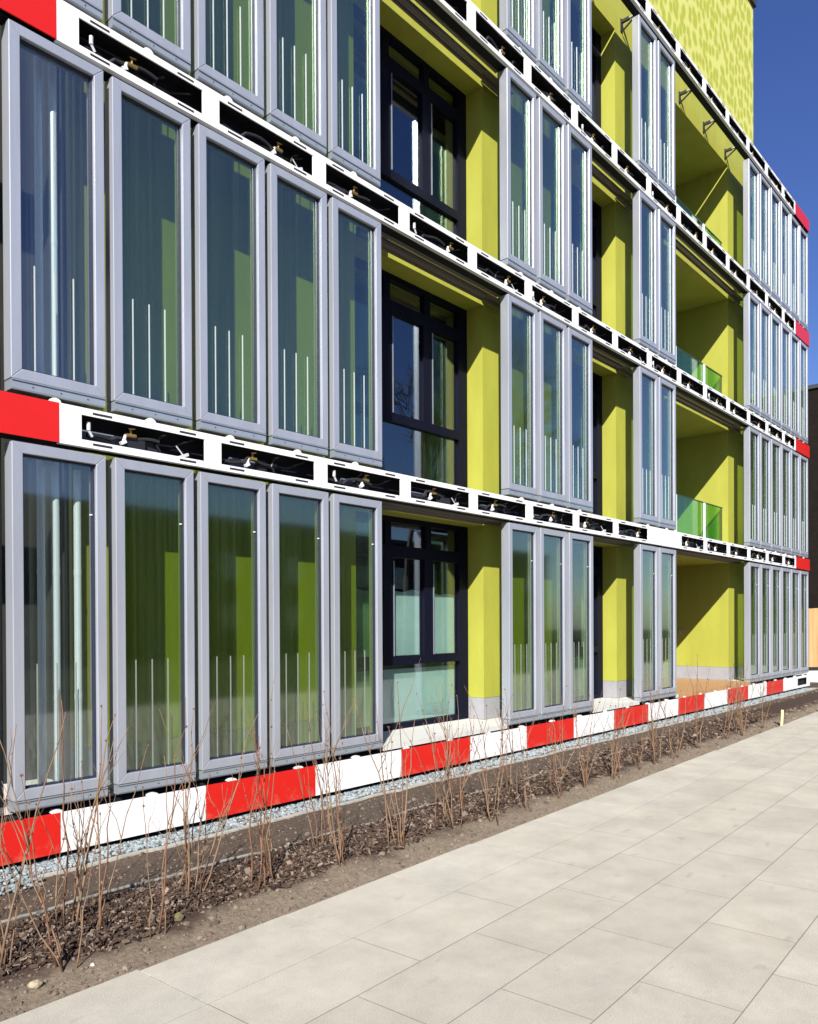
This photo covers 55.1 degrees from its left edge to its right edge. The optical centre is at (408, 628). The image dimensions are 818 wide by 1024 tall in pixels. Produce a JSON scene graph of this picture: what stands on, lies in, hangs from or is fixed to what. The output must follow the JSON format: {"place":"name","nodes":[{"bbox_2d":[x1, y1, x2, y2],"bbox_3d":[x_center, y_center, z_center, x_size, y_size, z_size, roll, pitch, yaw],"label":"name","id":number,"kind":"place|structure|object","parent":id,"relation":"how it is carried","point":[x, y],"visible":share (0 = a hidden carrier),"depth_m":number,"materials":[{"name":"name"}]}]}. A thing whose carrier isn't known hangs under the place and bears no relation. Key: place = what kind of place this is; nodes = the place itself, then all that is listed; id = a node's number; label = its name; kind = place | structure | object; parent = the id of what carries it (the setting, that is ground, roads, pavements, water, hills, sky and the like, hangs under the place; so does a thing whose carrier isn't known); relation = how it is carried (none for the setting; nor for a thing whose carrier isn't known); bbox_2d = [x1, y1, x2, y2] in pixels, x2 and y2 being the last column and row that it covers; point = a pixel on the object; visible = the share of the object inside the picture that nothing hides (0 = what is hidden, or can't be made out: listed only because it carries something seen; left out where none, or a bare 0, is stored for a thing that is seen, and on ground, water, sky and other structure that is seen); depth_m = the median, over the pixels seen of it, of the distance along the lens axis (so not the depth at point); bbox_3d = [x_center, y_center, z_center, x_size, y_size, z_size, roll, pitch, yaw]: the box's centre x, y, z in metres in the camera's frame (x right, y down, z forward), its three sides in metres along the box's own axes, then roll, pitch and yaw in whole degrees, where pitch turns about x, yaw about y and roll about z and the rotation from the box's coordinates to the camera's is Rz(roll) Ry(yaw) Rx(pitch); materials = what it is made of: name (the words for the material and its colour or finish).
{"place":"outdoors","nodes":[
{"label":"outdoors","id":0,"kind":"place"},
{"bbox_2d":[0,712,817,1023],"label":"pavement","id":1,"kind":"structure","parent":0,"point":[684,892],"depth_m":4.56,"materials":[{"name":"concrete"}]},
{"bbox_2d":[792,384,817,608],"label":"brick building","id":2,"kind":"structure","parent":1,"relation":"on","point":[813,493],"depth_m":31.14,"materials":[{"name":"grey brick"}]},
{"bbox_2d":[0,682,817,1021],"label":"planting bed","id":3,"kind":"object","parent":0,"point":[106,958],"visible":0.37,"depth_m":5.92,"materials":[{"name":"brown soil"}]},
{"bbox_2d":[0,728,118,972],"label":"bare shrub","id":4,"kind":"object","parent":3,"relation":"on","point":[58,960],"visible":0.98,"depth_m":4.04,"materials":[{"name":"beige plant"}]},
{"bbox_2d":[142,697,206,937],"bbox_3d":[-1.323,1.096,4.522,0.388,1.408,0.148,0,0,6],"label":"bare shrub","id":5,"kind":"object","parent":3,"relation":"on","point":[165,857],"visible":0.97,"depth_m":4.50,"materials":[{"name":"beige plant"}]},
{"bbox_2d":[248,676,275,890],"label":"bare shrub","id":6,"kind":"object","parent":3,"relation":"on","point":[261,842],"visible":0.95,"depth_m":5.29,"materials":[{"name":"beige plant"}]},
{"bbox_2d":[1,748,635,922],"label":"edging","id":7,"kind":"object","parent":3,"relation":"on","point":[133,885],"visible":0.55,"depth_m":5.61,"materials":[{"name":"plastic"}]},
{"bbox_2d":[321,690,355,866],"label":"bare shrub","id":8,"kind":"object","parent":3,"relation":"on","point":[341,840],"visible":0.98,"depth_m":5.75,"materials":[{"name":"beige plant"}]},
{"bbox_2d":[353,661,419,846],"bbox_3d":[-0.142,1.012,6.366,0.436,1.545,0.435,0,0,41],"label":"bare shrub","id":9,"kind":"object","parent":3,"relation":"on","point":[388,808],"visible":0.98,"depth_m":6.28,"materials":[{"name":"beige plant"}]},
{"bbox_2d":[0,711,780,975],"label":"bark mulch","id":10,"kind":"object","parent":3,"relation":"on","point":[28,943],"visible":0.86,"depth_m":5.68,"materials":[{"name":"brown wood"}]},
{"bbox_2d":[0,712,66,967],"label":"bare shrub","id":11,"kind":"object","parent":10,"relation":"on","point":[2,955],"visible":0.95,"depth_m":4.06,"materials":[{"name":"beige plant"}]},
{"bbox_2d":[35,692,128,925],"bbox_3d":[-1.928,1.062,4.612,0.488,1.437,0.356,0,0,-32],"label":"bare shrub","id":12,"kind":"object","parent":10,"relation":"on","point":[76,882],"visible":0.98,"depth_m":4.59,"materials":[{"name":"beige plant"}]},
{"bbox_2d":[87,705,148,932],"bbox_3d":[-1.731,1.107,4.551,0.277,1.358,0.342,0,0,20],"label":"bare shrub","id":13,"kind":"object","parent":10,"relation":"on","point":[101,908],"visible":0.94,"depth_m":4.47,"materials":[{"name":"beige plant"}]},
{"bbox_2d":[166,744,218,888],"bbox_3d":[-1.441,1.269,5.235,0.176,0.985,0.370,0,0,41],"label":"bare shrub","id":14,"kind":"object","parent":10,"relation":"on","point":[185,869],"visible":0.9,"depth_m":5.20,"materials":[{"name":"beige plant"}]},
{"bbox_2d":[159,702,258,896],"bbox_3d":[-1.298,1.119,5.091,0.346,1.290,0.579,0,0,41],"label":"bare shrub","id":15,"kind":"object","parent":10,"relation":"on","point":[220,819],"visible":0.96,"depth_m":5.09,"materials":[{"name":"beige plant"}]},
{"bbox_2d":[243,716,277,880],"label":"bare shrub","id":16,"kind":"object","parent":10,"relation":"on","point":[270,868],"visible":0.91,"depth_m":5.34,"materials":[{"name":"beige plant"}]},
{"bbox_2d":[284,688,334,844],"bbox_3d":[-0.748,1.101,6.114,0.361,1.319,0.420,0,0,41],"label":"bare shrub","id":17,"kind":"object","parent":10,"relation":"on","point":[321,790],"visible":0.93,"depth_m":6.17,"materials":[{"name":"beige plant"}]},
{"bbox_2d":[430,675,484,804],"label":"bare shrub","id":18,"kind":"object","parent":10,"relation":"on","point":[462,790],"visible":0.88,"depth_m":7.55,"materials":[{"name":"beige plant"}]},
{"bbox_2d":[492,687,514,792],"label":"bare shrub","id":19,"kind":"object","parent":10,"relation":"on","point":[502,743],"visible":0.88,"depth_m":8.04,"materials":[{"name":"beige plant"}]},
{"bbox_2d":[0,687,813,894],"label":"gravel","id":20,"kind":"structure","parent":3,"relation":"on","point":[133,845],"depth_m":7.46,"materials":[{"name":"grey gravel"}]},
{"bbox_2d":[0,688,817,891],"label":"fleece strip","id":21,"kind":"object","parent":3,"relation":"on","point":[111,859],"visible":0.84,"depth_m":7.54,"materials":[{"name":"white fabric"}]},
{"bbox_2d":[401,693,467,828],"bbox_3d":[0.192,1.172,6.713,0.736,1.223,0.283,0,0,-30],"label":"bare shrub","id":22,"kind":"object","parent":3,"relation":"on","point":[451,815],"visible":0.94,"depth_m":6.79,"materials":[{"name":"beige plant"}]},
{"bbox_2d":[427,684,451,823],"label":"bare shrub","id":23,"kind":"object","parent":3,"relation":"on","point":[444,812],"visible":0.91,"depth_m":6.91,"materials":[{"name":"beige plant"}]},
{"bbox_2d":[464,686,508,824],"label":"bare shrub","id":24,"kind":"object","parent":3,"relation":"on","point":[487,792],"visible":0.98,"depth_m":7.08,"materials":[{"name":"beige plant"}]},
{"bbox_2d":[573,685,613,787],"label":"bare shrub","id":25,"kind":"object","parent":3,"relation":"on","point":[586,759],"visible":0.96,"depth_m":8.58,"materials":[{"name":"beige plant"}]},
{"bbox_2d":[605,688,633,778],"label":"bare shrub","id":26,"kind":"object","parent":3,"relation":"on","point":[613,772],"visible":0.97,"depth_m":9.02,"materials":[{"name":"beige plant"}]},
{"bbox_2d":[793,608,817,666],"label":"board fence","id":27,"kind":"object","parent":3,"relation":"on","point":[813,637],"depth_m":26.76,"materials":[{"name":"wood"}]},
{"bbox_2d":[753,0,817,384],"label":"sky","id":28,"kind":"structure","parent":0,"point":[785,32],"materials":[{"name":"blue"}]},
{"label":"ground","id":29,"kind":"structure","parent":0,"visible":0},
{"bbox_2d":[0,0,802,817],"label":"apartment building","id":30,"kind":"structure","parent":29,"relation":"on","point":[440,334],"depth_m":10.38,"materials":[{"name":"paint"}]},
{"bbox_2d":[5,441,107,812],"bbox_3d":[-2.689,-0.012,6.011,0.136,2.711,0.722,0,0,41],"label":"glass panel","id":31,"kind":"object","parent":30,"relation":"attached to","point":[16,452],"visible":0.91,"depth_m":5.88,"materials":[{"name":"metal"}]},
{"bbox_2d":[108,458,194,793],"bbox_3d":[-2.156,-0.018,6.607,0.136,2.711,0.722,0,0,42],"label":"glass panel","id":32,"kind":"object","parent":30,"relation":"attached to","point":[126,780],"visible":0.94,"depth_m":6.47,"materials":[{"name":"metal"}]},
{"bbox_2d":[193,472,267,778],"bbox_3d":[-1.635,-0.023,7.205,0.136,2.711,0.722,0,0,41],"label":"glass panel","id":33,"kind":"object","parent":30,"relation":"attached to","point":[206,764],"visible":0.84,"depth_m":7.11,"materials":[{"name":"grey metal"}]},
{"bbox_2d":[266,483,329,766],"bbox_3d":[-1.102,-0.029,7.797,0.136,2.711,0.722,0,0,42],"label":"glass panel","id":34,"kind":"object","parent":30,"relation":"attached to","point":[283,754],"visible":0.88,"depth_m":7.71,"materials":[{"name":"grey metal"}]},
{"bbox_2d":[328,494,382,755],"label":"glass panel","id":35,"kind":"object","parent":30,"relation":"attached to","point":[354,743],"visible":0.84,"depth_m":8.39,"materials":[{"name":"grey metal"}]},
{"bbox_2d":[0,0,809,457],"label":"service channel","id":36,"kind":"object","parent":30,"relation":"attached to","point":[98,44],"visible":0.98,"depth_m":8.04,"materials":[{"name":"white metal"}]},
{"bbox_2d":[63,0,102,22],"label":"glass panel","id":37,"kind":"object","parent":36,"relation":"on","point":[93,9],"visible":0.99,"depth_m":6.15,"materials":[{"name":"metal"}]},
{"bbox_2d":[104,0,190,74],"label":"glass panel","id":38,"kind":"object","parent":36,"relation":"on","point":[177,54],"visible":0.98,"depth_m":6.60,"materials":[{"name":"metal"}]},
{"bbox_2d":[190,0,263,117],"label":"glass panel","id":39,"kind":"object","parent":36,"relation":"on","point":[251,100],"visible":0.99,"depth_m":7.18,"materials":[{"name":"metal"}]},
{"bbox_2d":[263,0,326,155],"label":"glass panel","id":40,"kind":"object","parent":36,"relation":"on","point":[315,138],"visible":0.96,"depth_m":7.80,"materials":[{"name":"metal"}]},
{"bbox_2d":[324,0,380,187],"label":"glass panel","id":41,"kind":"object","parent":36,"relation":"on","point":[369,172],"visible":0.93,"depth_m":8.45,"materials":[{"name":"metal"}]},
{"bbox_2d":[499,68,536,281],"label":"glass panel","id":42,"kind":"object","parent":36,"relation":"on","point":[508,79],"visible":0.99,"depth_m":10.62,"materials":[{"name":"metal"}]},
{"bbox_2d":[535,98,566,298],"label":"glass panel","id":43,"kind":"object","parent":36,"relation":"on","point":[557,286],"visible":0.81,"depth_m":11.44,"materials":[{"name":"metal"}]},
{"bbox_2d":[564,124,592,314],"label":"glass panel","id":44,"kind":"object","parent":36,"relation":"on","point":[584,147],"visible":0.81,"depth_m":12.12,"materials":[{"name":"metal"}]},
{"bbox_2d":[633,191,657,353],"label":"glass panel","id":45,"kind":"object","parent":36,"relation":"on","point":[640,199],"visible":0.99,"depth_m":13.60,"materials":[{"name":"metal"}]},
{"bbox_2d":[656,209,675,364],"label":"glass panel","id":46,"kind":"object","parent":36,"relation":"on","point":[669,224],"visible":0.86,"depth_m":14.52,"materials":[{"name":"metal"}]},
{"bbox_2d":[743,293,759,414],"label":"glass panel","id":47,"kind":"object","parent":36,"relation":"on","point":[748,300],"visible":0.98,"depth_m":17.82,"materials":[{"name":"metal"}]},
{"bbox_2d":[758,303,770,421],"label":"glass panel","id":48,"kind":"object","parent":36,"relation":"on","point":[766,412],"visible":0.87,"depth_m":18.70,"materials":[{"name":"metal"}]},
{"bbox_2d":[770,314,780,427],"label":"glass panel","id":49,"kind":"object","parent":36,"relation":"on","point":[776,418],"visible":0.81,"depth_m":19.30,"materials":[{"name":"metal"}]},
{"bbox_2d":[780,323,790,433],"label":"glass panel","id":50,"kind":"object","parent":36,"relation":"on","point":[786,424],"visible":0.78,"depth_m":19.89,"materials":[{"name":"metal"}]},
{"bbox_2d":[790,332,799,438],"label":"glass panel","id":51,"kind":"object","parent":36,"relation":"on","point":[795,419],"visible":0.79,"depth_m":20.36,"materials":[{"name":"metal"}]},
{"bbox_2d":[798,340,807,443],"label":"glass panel","id":52,"kind":"object","parent":36,"relation":"on","point":[803,378],"visible":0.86,"depth_m":20.98,"materials":[{"name":"metal"}]},
{"bbox_2d":[0,390,809,570],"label":"service channel","id":53,"kind":"object","parent":30,"relation":"attached to","point":[54,422],"visible":1,"depth_m":7.81,"materials":[{"name":"white metal"}]},
{"bbox_2d":[1,19,105,410],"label":"glass panel","id":54,"kind":"object","parent":53,"relation":"on","point":[18,378],"visible":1,"depth_m":5.89,"materials":[{"name":"metal"}]},
{"bbox_2d":[104,76,191,428],"bbox_3d":[-2.178,-3.088,6.590,0.136,2.673,0.722,0,0,41],"label":"glass panel","id":55,"kind":"object","parent":53,"relation":"on","point":[117,92],"visible":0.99,"depth_m":6.48,"materials":[{"name":"metal"}]},
{"bbox_2d":[191,123,265,443],"bbox_3d":[-1.643,-3.094,7.185,0.136,2.673,0.722,0,0,42],"label":"glass panel","id":56,"kind":"object","parent":53,"relation":"on","point":[204,420],"visible":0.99,"depth_m":7.08,"materials":[{"name":"metal"}]},
{"bbox_2d":[264,163,327,456],"bbox_3d":[-1.117,-3.100,7.780,0.136,2.673,0.722,0,0,42],"label":"glass panel","id":57,"kind":"object","parent":53,"relation":"on","point":[316,444],"visible":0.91,"depth_m":7.75,"materials":[{"name":"metal"}]},
{"bbox_2d":[326,197,382,467],"bbox_3d":[-0.585,-3.106,8.380,0.136,2.673,0.722,0,0,42],"label":"glass panel","id":58,"kind":"object","parent":53,"relation":"on","point":[371,457],"visible":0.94,"depth_m":8.35,"materials":[{"name":"metal"}]},
{"bbox_2d":[500,294,538,500],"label":"glass panel","id":59,"kind":"object","parent":53,"relation":"on","point":[509,488],"visible":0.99,"depth_m":10.67,"materials":[{"name":"metal"}]},
{"bbox_2d":[533,311,566,506],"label":"glass panel","id":60,"kind":"object","parent":53,"relation":"on","point":[558,498],"visible":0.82,"depth_m":11.54,"materials":[{"name":"metal"}]},
{"bbox_2d":[562,327,592,512],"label":"glass panel","id":61,"kind":"object","parent":53,"relation":"on","point":[585,504],"visible":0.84,"depth_m":12.14,"materials":[{"name":"metal"}]},
{"bbox_2d":[633,366,657,525],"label":"glass panel","id":62,"kind":"object","parent":53,"relation":"on","point":[639,516],"visible":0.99,"depth_m":13.60,"materials":[{"name":"metal"}]},
{"bbox_2d":[653,377,675,529],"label":"glass panel","id":63,"kind":"object","parent":53,"relation":"on","point":[669,523],"visible":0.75,"depth_m":14.53,"materials":[{"name":"metal"}]},
{"bbox_2d":[744,427,759,547],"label":"glass panel","id":64,"kind":"object","parent":53,"relation":"on","point":[748,540],"visible":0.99,"depth_m":17.77,"materials":[{"name":"metal"}]},
{"bbox_2d":[757,433,770,549],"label":"glass panel","id":65,"kind":"object","parent":53,"relation":"on","point":[766,543],"visible":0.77,"depth_m":18.73,"materials":[{"name":"metal"}]},
{"bbox_2d":[767,439,780,551],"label":"glass panel","id":66,"kind":"object","parent":53,"relation":"on","point":[776,546],"visible":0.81,"depth_m":19.31,"materials":[{"name":"metal"}]},
{"bbox_2d":[777,445,790,553],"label":"glass panel","id":67,"kind":"object","parent":53,"relation":"on","point":[786,548],"visible":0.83,"depth_m":19.91,"materials":[{"name":"metal"}]},
{"bbox_2d":[786,450,799,555],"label":"glass panel","id":68,"kind":"object","parent":53,"relation":"on","point":[795,550],"visible":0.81,"depth_m":20.50,"materials":[{"name":"metal"}]},
{"bbox_2d":[796,455,807,557],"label":"glass panel","id":69,"kind":"object","parent":53,"relation":"on","point":[803,506],"visible":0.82,"depth_m":20.98,"materials":[{"name":"metal"}]},
{"bbox_2d":[0,674,809,869],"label":"striped plinth","id":70,"kind":"structure","parent":30,"relation":"attached to","point":[359,770],"depth_m":7.74,"materials":[{"name":"paint"}]},
{"bbox_2d":[353,3,466,240],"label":"window","id":71,"kind":"structure","parent":30,"relation":"in","point":[423,132],"depth_m":10.93,"materials":[{"name":"black metal"}]},
{"bbox_2d":[354,256,467,487],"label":"window","id":72,"kind":"structure","parent":30,"relation":"in","point":[424,345],"depth_m":11.53,"materials":[{"name":"black"}]},
{"bbox_2d":[356,511,468,734],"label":"window","id":73,"kind":"structure","parent":30,"relation":"in","point":[425,563],"depth_m":10.49,"materials":[{"name":"black"}]},
{"bbox_2d":[501,523,538,724],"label":"glass panel","id":74,"kind":"object","parent":30,"relation":"attached to","point":[532,709],"visible":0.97,"depth_m":10.65,"materials":[{"name":"grey metal"}]},
{"bbox_2d":[538,528,567,719],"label":"glass panel","id":75,"kind":"object","parent":30,"relation":"attached to","point":[551,710],"visible":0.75,"depth_m":11.56,"materials":[{"name":"grey metal"}]},
{"bbox_2d":[567,533,593,713],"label":"glass panel","id":76,"kind":"object","parent":30,"relation":"attached to","point":[585,705],"visible":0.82,"depth_m":12.16,"materials":[{"name":"grey metal"}]},
{"bbox_2d":[570,1,600,127],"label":"window","id":77,"kind":"structure","parent":30,"relation":"in","point":[576,17],"depth_m":13.83,"materials":[{"name":"black"}]},
{"bbox_2d":[571,183,601,321],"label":"window","id":78,"kind":"structure","parent":30,"relation":"in","point":[576,194],"depth_m":13.91,"materials":[{"name":"black glass"}]},
{"bbox_2d":[572,362,601,515],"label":"window","id":79,"kind":"structure","parent":30,"relation":"in","point":[577,379],"depth_m":13.94,"materials":[{"name":"black"}]},
{"bbox_2d":[572,543,602,701],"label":"window","id":80,"kind":"structure","parent":30,"relation":"in","point":[577,549],"depth_m":13.87,"materials":[{"name":"black"}]},
{"bbox_2d":[420,0,808,346],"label":"service channel","id":81,"kind":"object","parent":30,"relation":"attached to","point":[477,29],"visible":0.98,"depth_m":12.41,"materials":[{"name":"white metal"}]},
{"bbox_2d":[499,0,536,62],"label":"glass panel","id":82,"kind":"object","parent":81,"relation":"on","point":[528,46],"visible":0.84,"depth_m":10.78,"materials":[{"name":"metal"}]},
{"bbox_2d":[535,0,565,91],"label":"glass panel","id":83,"kind":"object","parent":81,"relation":"on","point":[556,74],"visible":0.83,"depth_m":11.50,"materials":[{"name":"metal"}]},
{"bbox_2d":[564,0,591,117],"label":"glass panel","id":84,"kind":"object","parent":81,"relation":"on","point":[584,102],"visible":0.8,"depth_m":12.10,"materials":[{"name":"metal"}]},
{"bbox_2d":[632,15,656,181],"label":"glass panel","id":85,"kind":"object","parent":81,"relation":"on","point":[640,27],"visible":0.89,"depth_m":13.62,"materials":[{"name":"metal"}]},
{"bbox_2d":[656,40,675,199],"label":"glass panel","id":86,"kind":"object","parent":81,"relation":"on","point":[668,61],"visible":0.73,"depth_m":14.49,"materials":[{"name":"metal"}]},
{"bbox_2d":[743,159,759,282],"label":"glass panel","id":87,"kind":"object","parent":81,"relation":"on","point":[749,167],"visible":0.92,"depth_m":17.68,"materials":[{"name":"metal"}]},
{"bbox_2d":[758,174,770,293],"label":"glass panel","id":88,"kind":"object","parent":81,"relation":"on","point":[765,281],"visible":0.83,"depth_m":18.67,"materials":[{"name":"metal"}]},
{"bbox_2d":[770,188,780,303],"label":"glass panel","id":89,"kind":"object","parent":81,"relation":"on","point":[775,221],"visible":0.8,"depth_m":19.16,"materials":[{"name":"metal"}]},
{"bbox_2d":[780,201,789,313],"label":"glass panel","id":90,"kind":"object","parent":81,"relation":"on","point":[785,258],"visible":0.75,"depth_m":19.77,"materials":[{"name":"metal"}]},
{"bbox_2d":[790,214,799,322],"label":"glass panel","id":91,"kind":"object","parent":81,"relation":"on","point":[794,268],"visible":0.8,"depth_m":20.35,"materials":[{"name":"metal"}]},
{"bbox_2d":[799,226,807,330],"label":"glass panel","id":92,"kind":"object","parent":81,"relation":"on","point":[803,278],"visible":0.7,"depth_m":20.97,"materials":[{"name":"metal"}]},
{"bbox_2d":[634,544,658,701],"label":"glass panel","id":93,"kind":"object","parent":30,"relation":"attached to","point":[639,549],"visible":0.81,"depth_m":13.55,"materials":[{"name":"grey metal"}]},
{"bbox_2d":[658,548,676,697],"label":"glass panel","id":94,"kind":"object","parent":30,"relation":"attached to","point":[671,553],"visible":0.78,"depth_m":14.55,"materials":[{"name":"grey metal"}]},
{"bbox_2d":[620,0,808,232],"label":"service channel","id":95,"kind":"object","parent":30,"relation":"attached to","point":[698,85],"visible":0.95,"depth_m":16.02,"materials":[{"name":"white metal"}]},
{"bbox_2d":[744,562,760,682],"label":"glass panel","id":96,"kind":"object","parent":30,"relation":"attached to","point":[747,623],"visible":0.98,"depth_m":17.72,"materials":[{"name":"grey metal"}]},
{"bbox_2d":[760,564,771,680],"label":"glass panel","id":97,"kind":"object","parent":30,"relation":"attached to","point":[766,674],"visible":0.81,"depth_m":18.72,"materials":[{"name":"grey metal"}]},
{"bbox_2d":[771,566,781,678],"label":"glass panel","id":98,"kind":"object","parent":30,"relation":"attached to","point":[777,672],"visible":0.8,"depth_m":19.33,"materials":[{"name":"grey metal"}]},
{"bbox_2d":[781,568,790,676],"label":"glass panel","id":99,"kind":"object","parent":30,"relation":"attached to","point":[786,671],"visible":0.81,"depth_m":19.92,"materials":[{"name":"grey metal"}]},
{"bbox_2d":[790,569,799,674],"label":"glass panel","id":100,"kind":"object","parent":30,"relation":"attached to","point":[795,670],"visible":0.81,"depth_m":20.52,"materials":[{"name":"grey metal"}]},
{"bbox_2d":[800,571,808,673],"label":"glass panel","id":101,"kind":"object","parent":30,"relation":"attached to","point":[804,633],"visible":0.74,"depth_m":21.02,"materials":[{"name":"grey metal"}]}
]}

